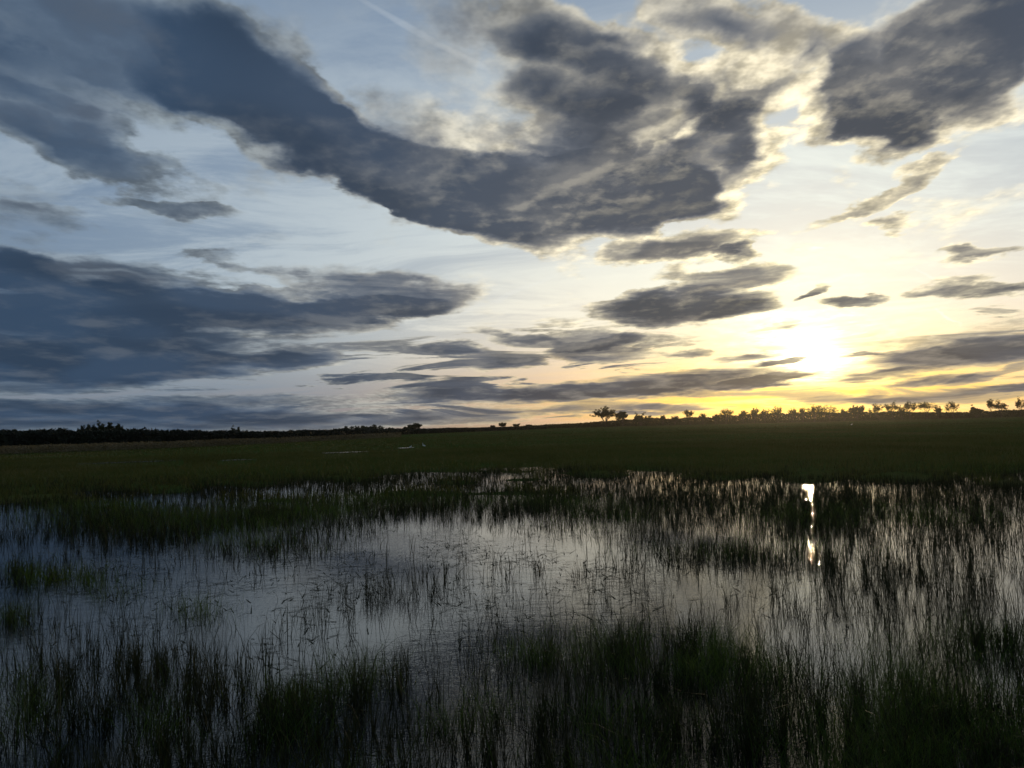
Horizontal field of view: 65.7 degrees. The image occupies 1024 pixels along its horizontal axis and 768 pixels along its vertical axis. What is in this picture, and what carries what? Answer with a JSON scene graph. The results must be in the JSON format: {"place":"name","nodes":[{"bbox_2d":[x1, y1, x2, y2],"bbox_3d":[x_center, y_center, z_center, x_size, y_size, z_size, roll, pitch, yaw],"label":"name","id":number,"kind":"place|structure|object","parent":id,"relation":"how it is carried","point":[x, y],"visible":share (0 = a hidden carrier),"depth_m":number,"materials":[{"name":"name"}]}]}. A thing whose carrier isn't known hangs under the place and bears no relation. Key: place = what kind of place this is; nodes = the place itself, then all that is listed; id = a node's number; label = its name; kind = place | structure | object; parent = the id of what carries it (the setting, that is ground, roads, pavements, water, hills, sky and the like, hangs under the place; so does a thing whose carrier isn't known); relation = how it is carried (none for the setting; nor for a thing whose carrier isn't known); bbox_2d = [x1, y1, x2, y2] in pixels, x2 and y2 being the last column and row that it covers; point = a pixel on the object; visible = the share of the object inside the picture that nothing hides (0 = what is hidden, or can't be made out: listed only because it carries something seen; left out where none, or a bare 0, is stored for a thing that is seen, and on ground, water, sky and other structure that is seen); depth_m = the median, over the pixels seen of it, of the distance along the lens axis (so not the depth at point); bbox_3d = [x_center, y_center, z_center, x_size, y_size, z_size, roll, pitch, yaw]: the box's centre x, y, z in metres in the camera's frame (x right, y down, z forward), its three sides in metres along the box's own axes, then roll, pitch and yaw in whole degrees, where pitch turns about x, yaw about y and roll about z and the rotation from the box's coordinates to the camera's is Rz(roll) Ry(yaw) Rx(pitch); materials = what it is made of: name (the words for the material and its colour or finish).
{"place":"outdoors","nodes":[
{"label":"outdoors","id":0,"kind":"place"},
{"bbox_2d":[0,467,1023,767],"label":"water","id":1,"kind":"structure","parent":0,"point":[264,601],"depth_m":15.10,"materials":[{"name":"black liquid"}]},
{"bbox_2d":[0,453,1023,767],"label":"reed stems","id":2,"kind":"object","parent":1,"relation":"on","point":[658,683],"visible":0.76,"depth_m":12.39,"materials":[{"name":"green plant"}]},
{"bbox_2d":[0,484,1023,767],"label":"marsh grass","id":3,"kind":"structure","parent":0,"point":[724,648],"depth_m":10.64,"materials":[{"name":"green plant"}]},
{"bbox_2d":[0,416,1023,580],"bbox_3d":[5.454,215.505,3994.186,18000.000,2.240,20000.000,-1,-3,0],"label":"ground","id":4,"kind":"structure","parent":0,"point":[714,426],"depth_m":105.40,"materials":[{"name":"green plant"}]},
{"bbox_2d":[85,424,97,429],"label":"tree","id":5,"kind":"object","parent":4,"relation":"on","point":[88,426],"visible":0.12,"depth_m":291.17,"materials":[{"name":"green plant"}]},
{"bbox_2d":[93,420,105,429],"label":"tree","id":6,"kind":"object","parent":4,"relation":"on","point":[102,425],"visible":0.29,"depth_m":292.60,"materials":[{"name":"green plant"}]},
{"bbox_2d":[105,422,113,429],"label":"tree","id":7,"kind":"object","parent":4,"relation":"on","point":[110,426],"visible":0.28,"depth_m":293.73,"materials":[{"name":"green plant"}]},
{"bbox_2d":[113,423,122,429],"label":"tree","id":8,"kind":"object","parent":4,"relation":"on","point":[118,427],"visible":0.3,"depth_m":294.65,"materials":[{"name":"green plant"}]},
{"bbox_2d":[0,432,401,453],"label":"dry reeds","id":9,"kind":"object","parent":4,"relation":"on","point":[17,449],"visible":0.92,"depth_m":206.52,"materials":[{"name":"brown plant"}]},
{"bbox_2d":[0,425,546,451],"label":"woodland","id":10,"kind":"object","parent":4,"relation":"on","point":[14,437],"visible":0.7,"depth_m":239.95,"materials":[{"name":"green plant"}]},
{"bbox_2d":[349,425,367,428],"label":"bush","id":11,"kind":"object","parent":4,"relation":"on","point":[353,427],"visible":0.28,"depth_m":683.55,"materials":[{"name":"green plant"}]},
{"bbox_2d":[364,424,384,428],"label":"bush","id":12,"kind":"object","parent":4,"relation":"on","point":[374,426],"visible":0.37,"depth_m":685.97,"materials":[{"name":"green plant"}]},
{"bbox_2d":[407,423,422,428],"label":"tree","id":13,"kind":"object","parent":4,"relation":"on","point":[416,425],"visible":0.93,"depth_m":689.56,"materials":[{"name":"green plant"}]},
{"bbox_2d":[589,406,615,422],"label":"tree","id":14,"kind":"object","parent":4,"relation":"on","point":[606,414],"visible":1,"depth_m":888.09,"materials":[{"name":"green plant"}]},
{"bbox_2d":[614,411,627,426],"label":"tree","id":15,"kind":"object","parent":4,"relation":"on","point":[620,415],"visible":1,"depth_m":888.50,"materials":[{"name":"green plant"}]},
{"bbox_2d":[634,412,652,424],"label":"bush","id":16,"kind":"object","parent":4,"relation":"on","point":[638,418],"visible":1,"depth_m":883.89,"materials":[{"name":"green plant"}]},
{"bbox_2d":[671,416,678,422],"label":"tree","id":17,"kind":"object","parent":4,"relation":"on","point":[676,418],"visible":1,"depth_m":880.23,"materials":[{"name":"green plant"}]},
{"bbox_2d":[682,409,693,424],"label":"tree","id":18,"kind":"object","parent":4,"relation":"on","point":[687,413],"visible":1,"depth_m":876.33,"materials":[{"name":"green plant"}]},
{"bbox_2d":[698,413,706,420],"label":"tree","id":19,"kind":"object","parent":4,"relation":"on","point":[703,416],"visible":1,"depth_m":874.02,"materials":[{"name":"green plant"}]},
{"bbox_2d":[720,408,733,420],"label":"tree","id":20,"kind":"object","parent":4,"relation":"on","point":[725,412],"visible":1,"depth_m":866.69,"materials":[{"name":"green plant"}]},
{"bbox_2d":[738,410,748,422],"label":"tree","id":21,"kind":"object","parent":4,"relation":"on","point":[742,414],"visible":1,"depth_m":862.96,"materials":[{"name":"green plant"}]},
{"bbox_2d":[750,408,759,422],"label":"tree","id":22,"kind":"object","parent":4,"relation":"on","point":[753,412],"visible":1,"depth_m":858.68,"materials":[{"name":"green plant"}]},
{"bbox_2d":[759,409,768,422],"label":"tree","id":23,"kind":"object","parent":4,"relation":"on","point":[764,414],"visible":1,"depth_m":856.50,"materials":[{"name":"green plant"}]},
{"bbox_2d":[520,409,1023,427],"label":"undergrowth","id":24,"kind":"object","parent":4,"relation":"on","point":[771,418],"visible":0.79,"depth_m":854.12,"materials":[{"name":"green plant"}]},
{"bbox_2d":[771,406,781,422],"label":"tree","id":25,"kind":"object","parent":4,"relation":"on","point":[776,412],"visible":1,"depth_m":852.31,"materials":[{"name":"green plant"}]},
{"bbox_2d":[787,408,798,419],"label":"tree","id":26,"kind":"object","parent":4,"relation":"on","point":[793,412],"visible":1,"depth_m":847.38,"materials":[{"name":"green plant"}]},
{"bbox_2d":[799,408,807,417],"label":"tree","id":27,"kind":"object","parent":4,"relation":"on","point":[802,411],"visible":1,"depth_m":843.43,"materials":[{"name":"green plant"}]},
{"bbox_2d":[806,404,823,421],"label":"tree","id":28,"kind":"object","parent":4,"relation":"on","point":[813,409],"visible":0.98,"depth_m":838.89,"materials":[{"name":"green plant"}]},
{"bbox_2d":[817,406,838,421],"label":"tree","id":29,"kind":"object","parent":4,"relation":"on","point":[830,411],"visible":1,"depth_m":833.25,"materials":[{"name":"green plant"}]},
{"bbox_2d":[840,409,849,420],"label":"bush","id":30,"kind":"object","parent":4,"relation":"on","point":[844,414],"visible":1,"depth_m":827.13,"materials":[{"name":"green plant"}]},
{"bbox_2d":[847,405,864,420],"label":"tree","id":31,"kind":"object","parent":4,"relation":"on","point":[856,410],"visible":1,"depth_m":823.80,"materials":[{"name":"green plant"}]},
{"bbox_2d":[868,403,883,419],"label":"tree","id":32,"kind":"object","parent":4,"relation":"on","point":[875,408],"visible":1,"depth_m":814.66,"materials":[{"name":"green plant"}]},
{"bbox_2d":[884,400,898,419],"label":"tree","id":33,"kind":"object","parent":4,"relation":"on","point":[888,407],"visible":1,"depth_m":811.96,"materials":[{"name":"green plant"}]},
{"bbox_2d":[898,405,904,419],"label":"tree","id":34,"kind":"object","parent":4,"relation":"on","point":[901,412],"visible":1,"depth_m":806.66,"materials":[{"name":"green plant"}]},
{"bbox_2d":[904,401,915,419],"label":"tree","id":35,"kind":"object","parent":4,"relation":"on","point":[907,406],"visible":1,"depth_m":801.41,"materials":[{"name":"green plant"}]},
{"bbox_2d":[912,402,937,418],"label":"tree","id":36,"kind":"object","parent":4,"relation":"on","point":[923,405],"visible":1,"depth_m":797.45,"materials":[{"name":"green plant"}]},
{"bbox_2d":[934,406,941,416],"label":"tree","id":37,"kind":"object","parent":4,"relation":"on","point":[938,410],"visible":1,"depth_m":791.24,"materials":[{"name":"green plant"}]},
{"bbox_2d":[943,401,959,417],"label":"tree","id":38,"kind":"object","parent":4,"relation":"on","point":[953,405],"visible":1,"depth_m":785.78,"materials":[{"name":"green plant"}]},
{"bbox_2d":[969,405,983,417],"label":"bush","id":39,"kind":"object","parent":4,"relation":"on","point":[973,410],"visible":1,"depth_m":774.04,"materials":[{"name":"green plant"}]},
{"bbox_2d":[986,399,994,413],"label":"tree","id":40,"kind":"object","parent":4,"relation":"on","point":[990,404],"visible":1,"depth_m":770.37,"materials":[{"name":"green plant"}]},
{"bbox_2d":[994,399,1008,416],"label":"tree","id":41,"kind":"object","parent":4,"relation":"on","point":[1002,406],"visible":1,"depth_m":764.21,"materials":[{"name":"green plant"}]},
{"bbox_2d":[1015,396,1023,416],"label":"tree","id":42,"kind":"object","parent":4,"relation":"on","point":[1018,403],"visible":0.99,"depth_m":757.06,"materials":[{"name":"green plant"}]},
{"bbox_2d":[0,479,1023,767],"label":"floating stems","id":43,"kind":"object","parent":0,"point":[436,589],"visible":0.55,"depth_m":18.49,"materials":[{"name":"plant"}]},
{"bbox_2d":[0,0,1023,431],"label":"sky","id":44,"kind":"structure","parent":0,"point":[249,215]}
]}

